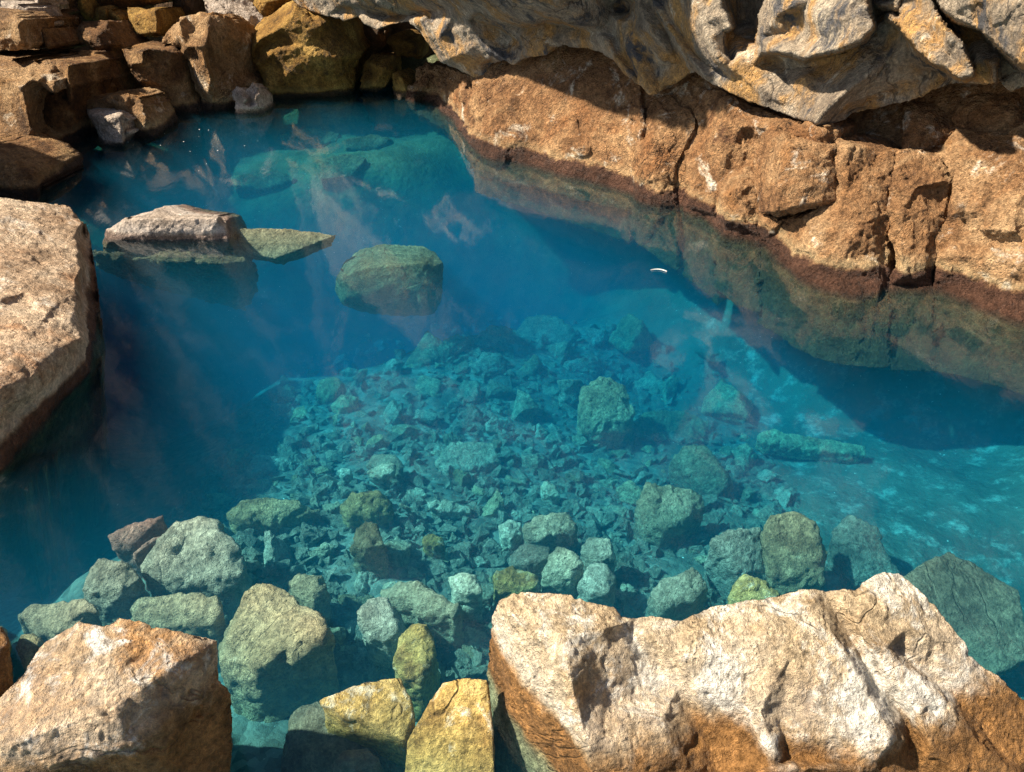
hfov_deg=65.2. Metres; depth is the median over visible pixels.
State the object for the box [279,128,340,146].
rock
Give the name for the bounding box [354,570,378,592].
stone
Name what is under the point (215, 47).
boulder
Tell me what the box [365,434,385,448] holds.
stone
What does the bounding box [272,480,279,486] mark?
stone
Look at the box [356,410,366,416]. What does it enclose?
stone
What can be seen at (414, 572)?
stone
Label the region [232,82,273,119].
boulder
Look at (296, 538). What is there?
stone
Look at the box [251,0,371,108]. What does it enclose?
boulder
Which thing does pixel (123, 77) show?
boulder
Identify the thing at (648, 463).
stone
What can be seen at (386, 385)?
stone
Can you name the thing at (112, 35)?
boulder
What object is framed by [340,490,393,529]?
stone
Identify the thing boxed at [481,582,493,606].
stone
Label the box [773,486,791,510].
stone
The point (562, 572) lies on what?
stone
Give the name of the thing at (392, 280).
boulder
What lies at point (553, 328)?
boulder
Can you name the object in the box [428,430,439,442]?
stone
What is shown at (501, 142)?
bank rock
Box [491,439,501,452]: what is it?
stone
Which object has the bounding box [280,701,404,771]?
boulder
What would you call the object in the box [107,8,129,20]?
boulder
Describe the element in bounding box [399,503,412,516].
stone
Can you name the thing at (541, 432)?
stone
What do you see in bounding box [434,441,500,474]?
stone
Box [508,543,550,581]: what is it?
stone
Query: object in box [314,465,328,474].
stone
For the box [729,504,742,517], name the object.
stone
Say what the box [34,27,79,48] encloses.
boulder
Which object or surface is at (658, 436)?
stone
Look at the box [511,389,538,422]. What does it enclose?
stone
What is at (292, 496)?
stone
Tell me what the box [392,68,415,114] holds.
boulder
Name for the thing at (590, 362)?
boulder
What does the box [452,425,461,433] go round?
stone
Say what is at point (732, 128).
bank rock
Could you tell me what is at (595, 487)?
stone
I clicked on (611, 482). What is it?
stone
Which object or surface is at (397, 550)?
stone
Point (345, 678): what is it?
stone
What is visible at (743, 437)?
stone
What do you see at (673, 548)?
stone
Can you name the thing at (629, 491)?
stone
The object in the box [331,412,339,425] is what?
stone
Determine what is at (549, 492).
stone
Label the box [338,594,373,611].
stone
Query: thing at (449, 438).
stone
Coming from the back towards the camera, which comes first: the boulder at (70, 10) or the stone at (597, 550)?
the boulder at (70, 10)
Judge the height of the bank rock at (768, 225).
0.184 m
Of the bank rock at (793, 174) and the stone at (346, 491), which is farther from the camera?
the bank rock at (793, 174)
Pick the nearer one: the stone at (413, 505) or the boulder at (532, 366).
the stone at (413, 505)
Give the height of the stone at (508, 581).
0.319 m
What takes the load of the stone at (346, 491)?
on the pool floor
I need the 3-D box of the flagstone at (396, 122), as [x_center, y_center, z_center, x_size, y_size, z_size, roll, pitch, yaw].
[-1.295,-2.853,8.746,0.669,0.227,0.231,19,37,26]
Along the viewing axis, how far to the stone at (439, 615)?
2.99 m
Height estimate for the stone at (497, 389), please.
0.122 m
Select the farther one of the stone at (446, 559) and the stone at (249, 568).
the stone at (446, 559)
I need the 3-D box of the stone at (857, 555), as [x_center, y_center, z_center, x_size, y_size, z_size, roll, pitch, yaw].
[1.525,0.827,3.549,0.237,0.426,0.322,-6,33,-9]
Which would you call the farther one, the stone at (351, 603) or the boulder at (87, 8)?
the boulder at (87, 8)
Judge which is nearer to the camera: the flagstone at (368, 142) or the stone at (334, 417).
the stone at (334, 417)
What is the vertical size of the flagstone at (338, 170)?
0.251 m
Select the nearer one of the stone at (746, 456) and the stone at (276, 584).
the stone at (276, 584)
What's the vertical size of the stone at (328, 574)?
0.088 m
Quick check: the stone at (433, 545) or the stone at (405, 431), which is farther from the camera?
the stone at (405, 431)
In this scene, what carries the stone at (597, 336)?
on the pool floor
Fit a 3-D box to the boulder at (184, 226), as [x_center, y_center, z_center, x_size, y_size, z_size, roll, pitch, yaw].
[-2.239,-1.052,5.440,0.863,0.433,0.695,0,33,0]
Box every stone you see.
[16,633,43,671]
[18,598,101,642]
[108,515,167,577]
[133,536,159,590]
[192,511,210,518]
[226,497,319,535]
[245,454,281,478]
[245,557,253,572]
[263,530,287,565]
[269,582,282,588]
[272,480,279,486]
[275,384,295,402]
[279,527,291,534]
[288,406,306,426]
[288,573,332,626]
[290,494,309,499]
[291,475,300,480]
[293,535,299,543]
[293,547,308,559]
[299,522,326,547]
[303,460,308,472]
[305,454,318,467]
[306,370,319,377]
[308,542,334,560]
[310,495,320,506]
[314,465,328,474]
[316,377,345,404]
[320,678,414,769]
[322,501,340,514]
[323,431,340,440]
[324,567,336,580]
[330,395,358,413]
[331,354,344,366]
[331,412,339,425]
[331,627,345,646]
[332,749,382,771]
[337,468,352,482]
[337,481,344,490]
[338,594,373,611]
[339,645,347,651]
[340,367,357,376]
[340,486,356,498]
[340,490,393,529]
[341,670,349,684]
[344,618,356,635]
[349,522,389,578]
[352,368,367,380]
[352,436,363,446]
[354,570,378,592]
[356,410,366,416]
[357,597,405,673]
[361,422,373,431]
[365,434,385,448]
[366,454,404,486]
[367,463,395,483]
[374,339,388,353]
[380,380,394,391]
[380,580,464,650]
[380,581,395,596]
[382,359,404,374]
[382,400,403,425]
[384,483,397,497]
[385,536,411,568]
[387,521,396,530]
[392,424,420,442]
[392,623,440,721]
[394,349,405,359]
[395,340,405,347]
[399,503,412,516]
[403,391,411,403]
[404,485,426,498]
[405,678,494,771]
[407,565,422,579]
[410,502,418,508]
[412,409,437,425]
[413,452,420,458]
[422,534,445,558]
[427,499,471,519]
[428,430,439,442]
[430,450,442,455]
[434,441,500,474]
[435,460,453,477]
[438,551,448,561]
[442,432,461,444]
[443,334,472,355]
[447,400,459,408]
[448,572,483,622]
[449,532,457,541]
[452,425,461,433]
[453,469,472,489]
[454,360,468,374]
[456,404,482,431]
[461,643,477,658]
[463,542,476,552]
[464,626,488,651]
[472,485,484,495]
[473,556,486,567]
[480,488,503,517]
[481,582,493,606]
[482,538,501,554]
[485,416,507,434]
[486,380,514,398]
[488,574,493,583]
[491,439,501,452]
[493,480,500,487]
[493,566,541,606]
[498,519,522,550]
[500,547,509,554]
[502,429,511,438]
[504,475,525,486]
[507,423,514,429]
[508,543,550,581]
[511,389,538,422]
[516,434,524,441]
[521,453,545,470]
[522,512,577,552]
[523,446,533,453]
[535,423,548,438]
[540,481,560,503]
[541,546,583,598]
[541,589,554,593]
[545,434,556,441]
[546,341,569,363]
[548,423,559,430]
[557,379,583,406]
[565,473,580,482]
[572,433,590,446]
[577,563,616,606]
[580,537,615,572]
[583,527,600,539]
[584,327,607,345]
[591,446,609,460]
[592,483,598,491]
[597,458,619,475]
[598,505,627,526]
[600,477,618,488]
[608,531,623,543]
[609,313,653,354]
[609,450,626,458]
[615,480,641,504]
[617,582,633,600]
[618,374,630,387]
[632,410,708,439]
[634,471,652,483]
[639,593,649,603]
[641,445,651,452]
[645,459,653,466]
[646,478,659,485]
[647,567,707,620]
[654,432,666,440]
[659,375,679,406]
[659,572,671,578]
[671,545,676,552]
[678,424,706,443]
[694,555,707,563]
[695,351,719,362]
[701,379,753,424]
[702,494,718,506]
[704,527,765,598]
[705,523,718,536]
[708,588,718,601]
[719,446,732,458]
[727,574,781,603]
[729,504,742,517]
[731,443,759,471]
[739,433,751,441]
[740,489,754,501]
[752,508,759,515]
[755,429,865,464]
[755,506,775,527]
[756,469,781,482]
[765,459,774,469]
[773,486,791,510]
[825,515,899,589]
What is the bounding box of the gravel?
[164,316,807,695]
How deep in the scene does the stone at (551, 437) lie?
4.62 m
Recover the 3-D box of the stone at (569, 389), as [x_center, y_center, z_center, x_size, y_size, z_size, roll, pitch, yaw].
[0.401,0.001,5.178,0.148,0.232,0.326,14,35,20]
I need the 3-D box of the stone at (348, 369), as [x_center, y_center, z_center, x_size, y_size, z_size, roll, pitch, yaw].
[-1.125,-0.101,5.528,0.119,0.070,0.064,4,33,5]
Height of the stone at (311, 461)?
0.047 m
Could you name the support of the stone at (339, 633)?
on the pool floor
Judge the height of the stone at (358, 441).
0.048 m
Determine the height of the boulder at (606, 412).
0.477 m
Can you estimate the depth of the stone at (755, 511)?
3.98 m
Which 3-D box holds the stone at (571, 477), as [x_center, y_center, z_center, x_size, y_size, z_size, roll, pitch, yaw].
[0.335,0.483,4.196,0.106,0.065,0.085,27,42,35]
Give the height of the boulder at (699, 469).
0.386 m
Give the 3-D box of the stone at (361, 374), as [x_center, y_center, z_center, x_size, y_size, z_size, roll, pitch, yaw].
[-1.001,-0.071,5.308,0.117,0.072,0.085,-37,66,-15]
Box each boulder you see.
[0,0,63,48]
[0,8,54,50]
[0,49,97,154]
[0,132,83,203]
[0,197,109,600]
[0,618,232,771]
[0,626,13,696]
[21,0,68,9]
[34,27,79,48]
[42,54,117,146]
[49,13,85,49]
[61,0,79,14]
[72,2,94,21]
[75,20,149,51]
[77,0,100,19]
[78,50,141,90]
[82,558,149,625]
[86,87,178,148]
[87,107,138,152]
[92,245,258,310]
[93,5,119,20]
[97,0,172,8]
[102,204,247,252]
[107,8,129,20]
[121,41,205,122]
[127,7,185,36]
[130,592,228,667]
[140,516,252,622]
[161,12,262,119]
[172,0,205,15]
[203,0,263,27]
[218,583,339,722]
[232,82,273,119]
[236,228,335,264]
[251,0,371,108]
[253,0,291,16]
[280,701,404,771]
[335,244,442,316]
[359,52,401,92]
[363,24,392,57]
[386,29,428,58]
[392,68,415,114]
[406,331,453,366]
[415,375,441,396]
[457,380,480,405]
[471,325,515,346]
[471,351,505,378]
[487,572,1023,771]
[513,314,577,344]
[516,354,542,378]
[564,353,606,374]
[576,376,634,448]
[631,371,663,394]
[633,482,704,547]
[668,444,732,497]
[760,511,827,594]
[903,552,1023,676]
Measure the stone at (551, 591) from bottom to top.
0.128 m
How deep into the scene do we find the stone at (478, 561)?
3.47 m
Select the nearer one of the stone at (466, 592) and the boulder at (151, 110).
the stone at (466, 592)
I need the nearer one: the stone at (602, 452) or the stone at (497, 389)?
the stone at (602, 452)
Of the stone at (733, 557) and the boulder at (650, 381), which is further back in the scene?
the boulder at (650, 381)
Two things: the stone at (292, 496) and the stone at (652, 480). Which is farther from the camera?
the stone at (652, 480)
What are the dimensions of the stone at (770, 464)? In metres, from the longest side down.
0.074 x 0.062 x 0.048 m
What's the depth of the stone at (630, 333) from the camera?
5.86 m
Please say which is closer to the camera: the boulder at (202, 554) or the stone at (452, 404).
the boulder at (202, 554)
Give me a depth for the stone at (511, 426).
4.70 m
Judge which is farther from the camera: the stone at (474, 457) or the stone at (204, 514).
the stone at (474, 457)
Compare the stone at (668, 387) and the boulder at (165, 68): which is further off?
the boulder at (165, 68)
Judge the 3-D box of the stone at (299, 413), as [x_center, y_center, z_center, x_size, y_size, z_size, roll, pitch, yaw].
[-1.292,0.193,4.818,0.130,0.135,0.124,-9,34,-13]
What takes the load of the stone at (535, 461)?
on the pool floor
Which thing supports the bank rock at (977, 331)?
on the pool floor
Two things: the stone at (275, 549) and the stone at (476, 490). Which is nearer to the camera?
the stone at (275, 549)
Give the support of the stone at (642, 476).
on the pool floor
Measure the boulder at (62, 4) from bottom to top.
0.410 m
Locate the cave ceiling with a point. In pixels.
(818, 62)
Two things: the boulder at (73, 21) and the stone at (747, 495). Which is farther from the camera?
the boulder at (73, 21)
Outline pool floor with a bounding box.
[0,48,1023,771]
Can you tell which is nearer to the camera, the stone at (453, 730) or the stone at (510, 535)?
the stone at (453, 730)
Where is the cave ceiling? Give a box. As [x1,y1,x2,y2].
[293,0,1023,124]
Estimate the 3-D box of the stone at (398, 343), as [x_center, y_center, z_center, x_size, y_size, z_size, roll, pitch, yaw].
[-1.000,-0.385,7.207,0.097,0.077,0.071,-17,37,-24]
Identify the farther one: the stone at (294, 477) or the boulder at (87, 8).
the boulder at (87, 8)
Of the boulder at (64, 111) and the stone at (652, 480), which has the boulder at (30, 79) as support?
the boulder at (64, 111)
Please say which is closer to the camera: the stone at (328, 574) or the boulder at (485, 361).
the stone at (328, 574)
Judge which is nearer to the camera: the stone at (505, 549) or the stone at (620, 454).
the stone at (505, 549)
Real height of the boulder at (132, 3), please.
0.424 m
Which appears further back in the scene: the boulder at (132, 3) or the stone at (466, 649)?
the boulder at (132, 3)
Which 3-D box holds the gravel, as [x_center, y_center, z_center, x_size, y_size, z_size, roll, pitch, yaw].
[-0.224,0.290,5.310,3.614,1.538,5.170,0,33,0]
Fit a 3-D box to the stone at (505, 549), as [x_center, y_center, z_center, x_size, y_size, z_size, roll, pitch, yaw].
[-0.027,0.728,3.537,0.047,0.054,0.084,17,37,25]
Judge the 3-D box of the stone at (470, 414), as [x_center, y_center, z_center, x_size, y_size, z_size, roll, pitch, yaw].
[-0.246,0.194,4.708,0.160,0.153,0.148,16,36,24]
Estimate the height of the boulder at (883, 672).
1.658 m
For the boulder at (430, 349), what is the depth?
5.38 m
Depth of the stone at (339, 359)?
7.34 m
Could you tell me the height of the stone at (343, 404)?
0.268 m
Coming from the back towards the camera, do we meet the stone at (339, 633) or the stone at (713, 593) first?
the stone at (713, 593)
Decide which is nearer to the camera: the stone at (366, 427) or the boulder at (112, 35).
the stone at (366, 427)
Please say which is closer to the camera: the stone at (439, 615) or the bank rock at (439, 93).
the stone at (439, 615)
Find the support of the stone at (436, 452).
on the pool floor
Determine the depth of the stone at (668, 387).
5.46 m
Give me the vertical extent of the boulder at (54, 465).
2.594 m
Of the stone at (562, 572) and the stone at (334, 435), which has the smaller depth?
the stone at (562, 572)
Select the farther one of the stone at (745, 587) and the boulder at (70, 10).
the boulder at (70, 10)
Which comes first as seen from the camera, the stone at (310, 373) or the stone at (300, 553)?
the stone at (300, 553)
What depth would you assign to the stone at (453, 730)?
2.24 m
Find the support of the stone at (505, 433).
on the pool floor
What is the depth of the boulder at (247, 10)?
8.40 m
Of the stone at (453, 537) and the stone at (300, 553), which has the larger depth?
the stone at (453, 537)
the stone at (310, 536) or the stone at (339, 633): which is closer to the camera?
the stone at (339, 633)
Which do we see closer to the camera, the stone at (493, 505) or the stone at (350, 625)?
the stone at (350, 625)
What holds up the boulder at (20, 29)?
on the boulder at (30, 79)
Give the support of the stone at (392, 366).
on the pool floor
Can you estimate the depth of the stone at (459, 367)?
5.29 m
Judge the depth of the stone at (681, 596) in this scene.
3.08 m
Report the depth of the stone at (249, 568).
3.31 m
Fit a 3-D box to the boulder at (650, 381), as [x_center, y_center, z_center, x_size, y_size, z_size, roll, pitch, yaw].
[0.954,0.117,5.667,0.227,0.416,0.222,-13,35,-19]
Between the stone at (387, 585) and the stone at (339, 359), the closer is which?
the stone at (387, 585)
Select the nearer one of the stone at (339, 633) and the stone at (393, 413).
the stone at (339, 633)
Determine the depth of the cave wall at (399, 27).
9.21 m
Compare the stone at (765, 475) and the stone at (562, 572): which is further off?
the stone at (765, 475)
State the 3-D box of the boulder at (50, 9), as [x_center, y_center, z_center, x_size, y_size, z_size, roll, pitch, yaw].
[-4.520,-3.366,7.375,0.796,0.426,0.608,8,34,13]
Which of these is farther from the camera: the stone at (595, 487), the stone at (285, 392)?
the stone at (285, 392)
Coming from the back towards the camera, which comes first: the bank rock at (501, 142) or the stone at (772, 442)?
the bank rock at (501, 142)
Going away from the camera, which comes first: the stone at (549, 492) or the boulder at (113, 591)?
the boulder at (113, 591)
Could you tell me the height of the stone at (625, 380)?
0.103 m
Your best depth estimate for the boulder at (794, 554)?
3.25 m
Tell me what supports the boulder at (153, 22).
on the boulder at (112, 35)
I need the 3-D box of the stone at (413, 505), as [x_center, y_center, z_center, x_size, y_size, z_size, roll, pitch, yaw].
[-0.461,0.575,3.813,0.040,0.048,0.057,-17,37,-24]
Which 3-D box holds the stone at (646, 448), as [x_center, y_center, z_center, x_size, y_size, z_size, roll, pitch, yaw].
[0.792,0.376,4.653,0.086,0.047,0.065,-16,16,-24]
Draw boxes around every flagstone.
[231,171,296,197]
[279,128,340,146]
[316,154,366,189]
[343,134,393,151]
[370,113,416,130]
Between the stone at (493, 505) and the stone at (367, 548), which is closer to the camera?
the stone at (367, 548)
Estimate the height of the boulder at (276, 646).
0.647 m
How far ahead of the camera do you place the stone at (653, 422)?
4.92 m
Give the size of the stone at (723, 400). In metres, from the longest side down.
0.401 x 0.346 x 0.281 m
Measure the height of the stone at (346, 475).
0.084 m
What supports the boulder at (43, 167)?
in the water
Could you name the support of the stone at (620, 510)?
on the pool floor
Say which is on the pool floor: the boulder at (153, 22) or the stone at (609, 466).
the stone at (609, 466)
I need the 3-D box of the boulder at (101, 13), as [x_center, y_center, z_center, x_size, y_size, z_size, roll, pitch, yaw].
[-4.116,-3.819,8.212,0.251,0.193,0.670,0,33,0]
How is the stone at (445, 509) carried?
on the pool floor
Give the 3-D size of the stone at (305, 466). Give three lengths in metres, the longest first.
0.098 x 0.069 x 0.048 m
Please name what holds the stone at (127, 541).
on the pool floor
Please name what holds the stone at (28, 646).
on the pool floor
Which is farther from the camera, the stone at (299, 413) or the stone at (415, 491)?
the stone at (299, 413)
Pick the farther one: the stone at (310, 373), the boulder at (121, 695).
the stone at (310, 373)
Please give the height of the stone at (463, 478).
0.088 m
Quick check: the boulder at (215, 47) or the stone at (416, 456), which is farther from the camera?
the boulder at (215, 47)
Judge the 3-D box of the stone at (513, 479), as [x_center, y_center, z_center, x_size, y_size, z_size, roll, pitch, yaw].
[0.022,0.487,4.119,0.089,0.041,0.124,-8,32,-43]
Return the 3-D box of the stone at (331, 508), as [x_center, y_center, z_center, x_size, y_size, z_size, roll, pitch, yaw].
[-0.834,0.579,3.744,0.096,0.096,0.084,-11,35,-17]
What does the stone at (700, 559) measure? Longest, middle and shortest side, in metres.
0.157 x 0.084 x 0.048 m
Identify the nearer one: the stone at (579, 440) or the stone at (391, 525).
the stone at (391, 525)
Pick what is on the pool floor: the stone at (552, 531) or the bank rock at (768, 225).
the stone at (552, 531)
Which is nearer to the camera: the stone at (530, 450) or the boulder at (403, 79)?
the stone at (530, 450)
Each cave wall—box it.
[72,2,433,59]
[469,45,1023,225]
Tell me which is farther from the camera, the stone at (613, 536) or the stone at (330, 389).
the stone at (330, 389)
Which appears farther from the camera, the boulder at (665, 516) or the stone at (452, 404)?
the stone at (452, 404)
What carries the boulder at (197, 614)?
on the pool floor
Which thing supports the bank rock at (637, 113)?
attached to the cave wall at (549, 86)
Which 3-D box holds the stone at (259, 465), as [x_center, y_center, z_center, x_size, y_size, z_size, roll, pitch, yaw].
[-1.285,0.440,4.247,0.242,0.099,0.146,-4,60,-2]
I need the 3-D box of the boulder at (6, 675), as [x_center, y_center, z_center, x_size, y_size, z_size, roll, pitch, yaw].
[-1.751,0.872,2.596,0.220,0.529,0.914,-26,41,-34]
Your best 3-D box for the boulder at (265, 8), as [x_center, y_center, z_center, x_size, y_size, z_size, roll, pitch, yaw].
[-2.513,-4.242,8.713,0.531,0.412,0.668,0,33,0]
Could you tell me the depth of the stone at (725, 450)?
4.67 m
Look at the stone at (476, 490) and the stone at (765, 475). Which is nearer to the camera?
the stone at (476, 490)
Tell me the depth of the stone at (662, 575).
3.44 m
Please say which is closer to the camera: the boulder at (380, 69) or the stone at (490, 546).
the stone at (490, 546)
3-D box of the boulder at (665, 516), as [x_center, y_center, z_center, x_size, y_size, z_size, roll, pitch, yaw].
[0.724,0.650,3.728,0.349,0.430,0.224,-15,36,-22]
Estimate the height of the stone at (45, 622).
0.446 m
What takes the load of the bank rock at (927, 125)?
attached to the cave wall at (549, 86)
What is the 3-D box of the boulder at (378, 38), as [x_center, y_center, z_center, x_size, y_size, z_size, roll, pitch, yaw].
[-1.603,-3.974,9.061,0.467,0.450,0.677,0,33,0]
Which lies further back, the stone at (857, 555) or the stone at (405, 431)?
the stone at (405, 431)
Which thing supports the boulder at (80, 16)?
on the pool floor
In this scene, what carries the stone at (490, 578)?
on the pool floor
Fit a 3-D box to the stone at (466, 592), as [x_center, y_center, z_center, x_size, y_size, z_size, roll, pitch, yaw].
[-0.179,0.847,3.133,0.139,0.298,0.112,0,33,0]
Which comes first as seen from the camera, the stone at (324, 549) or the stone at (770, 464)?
the stone at (324, 549)
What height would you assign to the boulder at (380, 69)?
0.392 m
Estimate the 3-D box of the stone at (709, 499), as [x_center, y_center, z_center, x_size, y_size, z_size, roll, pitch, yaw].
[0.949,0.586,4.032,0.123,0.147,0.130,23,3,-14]
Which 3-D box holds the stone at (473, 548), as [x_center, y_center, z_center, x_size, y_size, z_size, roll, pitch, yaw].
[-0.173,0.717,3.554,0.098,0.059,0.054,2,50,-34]
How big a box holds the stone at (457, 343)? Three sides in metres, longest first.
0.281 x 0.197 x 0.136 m
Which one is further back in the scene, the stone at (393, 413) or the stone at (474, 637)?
the stone at (393, 413)
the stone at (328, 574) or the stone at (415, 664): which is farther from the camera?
the stone at (328, 574)
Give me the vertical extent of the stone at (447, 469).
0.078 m
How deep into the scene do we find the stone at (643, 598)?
3.30 m
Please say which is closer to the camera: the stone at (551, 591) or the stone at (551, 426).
the stone at (551, 591)
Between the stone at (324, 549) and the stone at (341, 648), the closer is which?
the stone at (341, 648)
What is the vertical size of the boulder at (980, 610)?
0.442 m
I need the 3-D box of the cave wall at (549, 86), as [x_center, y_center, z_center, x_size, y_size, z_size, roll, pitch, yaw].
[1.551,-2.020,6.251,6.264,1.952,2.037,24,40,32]
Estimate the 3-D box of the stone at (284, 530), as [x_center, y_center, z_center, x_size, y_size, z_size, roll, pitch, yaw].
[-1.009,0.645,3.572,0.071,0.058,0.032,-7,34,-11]
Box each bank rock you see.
[405,61,488,168]
[473,65,632,241]
[626,85,647,148]
[628,93,695,270]
[682,89,858,305]
[713,163,762,312]
[753,130,838,216]
[756,133,901,367]
[757,212,800,240]
[887,148,951,371]
[901,99,953,148]
[930,123,1023,394]
[949,92,1023,131]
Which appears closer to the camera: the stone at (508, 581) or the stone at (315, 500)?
the stone at (508, 581)
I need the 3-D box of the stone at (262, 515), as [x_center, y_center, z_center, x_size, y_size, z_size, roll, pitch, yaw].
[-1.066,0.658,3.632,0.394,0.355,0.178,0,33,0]
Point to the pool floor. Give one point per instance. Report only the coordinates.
(936, 470)
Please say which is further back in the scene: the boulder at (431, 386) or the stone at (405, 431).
the boulder at (431, 386)
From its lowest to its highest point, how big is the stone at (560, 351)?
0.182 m
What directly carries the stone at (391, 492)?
on the pool floor
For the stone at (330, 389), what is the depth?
5.00 m
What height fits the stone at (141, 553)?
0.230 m
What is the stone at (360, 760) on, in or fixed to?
on the boulder at (311, 744)
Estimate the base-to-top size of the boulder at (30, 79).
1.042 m
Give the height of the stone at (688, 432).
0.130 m
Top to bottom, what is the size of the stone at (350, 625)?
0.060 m
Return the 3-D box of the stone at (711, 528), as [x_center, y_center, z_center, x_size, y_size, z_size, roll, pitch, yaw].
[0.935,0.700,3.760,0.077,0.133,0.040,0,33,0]
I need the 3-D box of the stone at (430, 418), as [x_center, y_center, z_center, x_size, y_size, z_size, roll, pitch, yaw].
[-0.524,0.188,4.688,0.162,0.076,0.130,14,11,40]
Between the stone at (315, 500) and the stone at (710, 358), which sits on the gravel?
the stone at (710, 358)
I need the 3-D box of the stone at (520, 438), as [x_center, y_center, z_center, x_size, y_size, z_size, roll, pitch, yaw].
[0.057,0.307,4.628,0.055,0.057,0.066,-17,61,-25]
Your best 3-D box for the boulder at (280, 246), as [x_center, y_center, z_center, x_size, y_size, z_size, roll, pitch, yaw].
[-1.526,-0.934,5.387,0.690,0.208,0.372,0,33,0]
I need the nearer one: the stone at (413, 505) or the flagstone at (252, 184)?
the stone at (413, 505)
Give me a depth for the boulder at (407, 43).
8.52 m
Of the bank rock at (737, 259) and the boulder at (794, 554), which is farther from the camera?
the bank rock at (737, 259)
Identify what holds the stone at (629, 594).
on the pool floor
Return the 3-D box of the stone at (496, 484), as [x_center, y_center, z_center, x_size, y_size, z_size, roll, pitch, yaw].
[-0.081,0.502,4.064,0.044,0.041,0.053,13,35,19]
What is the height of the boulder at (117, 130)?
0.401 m
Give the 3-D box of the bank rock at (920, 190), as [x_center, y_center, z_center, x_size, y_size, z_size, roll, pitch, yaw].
[2.451,-0.852,4.689,0.619,0.929,1.649,9,34,14]
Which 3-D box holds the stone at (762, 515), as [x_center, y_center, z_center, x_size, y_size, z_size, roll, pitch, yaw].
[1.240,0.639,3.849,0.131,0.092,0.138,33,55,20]
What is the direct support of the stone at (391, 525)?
on the pool floor
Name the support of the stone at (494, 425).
on the pool floor
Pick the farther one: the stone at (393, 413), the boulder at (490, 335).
the boulder at (490, 335)
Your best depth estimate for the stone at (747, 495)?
4.10 m
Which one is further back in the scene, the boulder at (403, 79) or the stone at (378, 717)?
the boulder at (403, 79)
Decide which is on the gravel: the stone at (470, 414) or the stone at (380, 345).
the stone at (380, 345)
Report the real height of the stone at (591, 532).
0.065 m
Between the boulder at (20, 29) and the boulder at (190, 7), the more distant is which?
the boulder at (190, 7)
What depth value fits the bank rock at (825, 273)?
4.57 m
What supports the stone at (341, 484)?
on the pool floor
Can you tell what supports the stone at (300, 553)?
on the pool floor
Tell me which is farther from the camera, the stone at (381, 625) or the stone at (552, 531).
the stone at (552, 531)
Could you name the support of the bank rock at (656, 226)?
attached to the cave wall at (549, 86)
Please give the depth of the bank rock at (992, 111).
4.58 m
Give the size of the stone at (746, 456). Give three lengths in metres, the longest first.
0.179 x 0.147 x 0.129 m
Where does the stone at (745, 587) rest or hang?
on the pool floor
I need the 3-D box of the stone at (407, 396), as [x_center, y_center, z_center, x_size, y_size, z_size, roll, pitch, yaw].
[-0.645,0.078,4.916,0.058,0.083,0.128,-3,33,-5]
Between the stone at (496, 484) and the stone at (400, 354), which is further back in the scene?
the stone at (400, 354)
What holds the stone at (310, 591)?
on the pool floor
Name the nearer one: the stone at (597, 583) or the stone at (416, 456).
the stone at (597, 583)

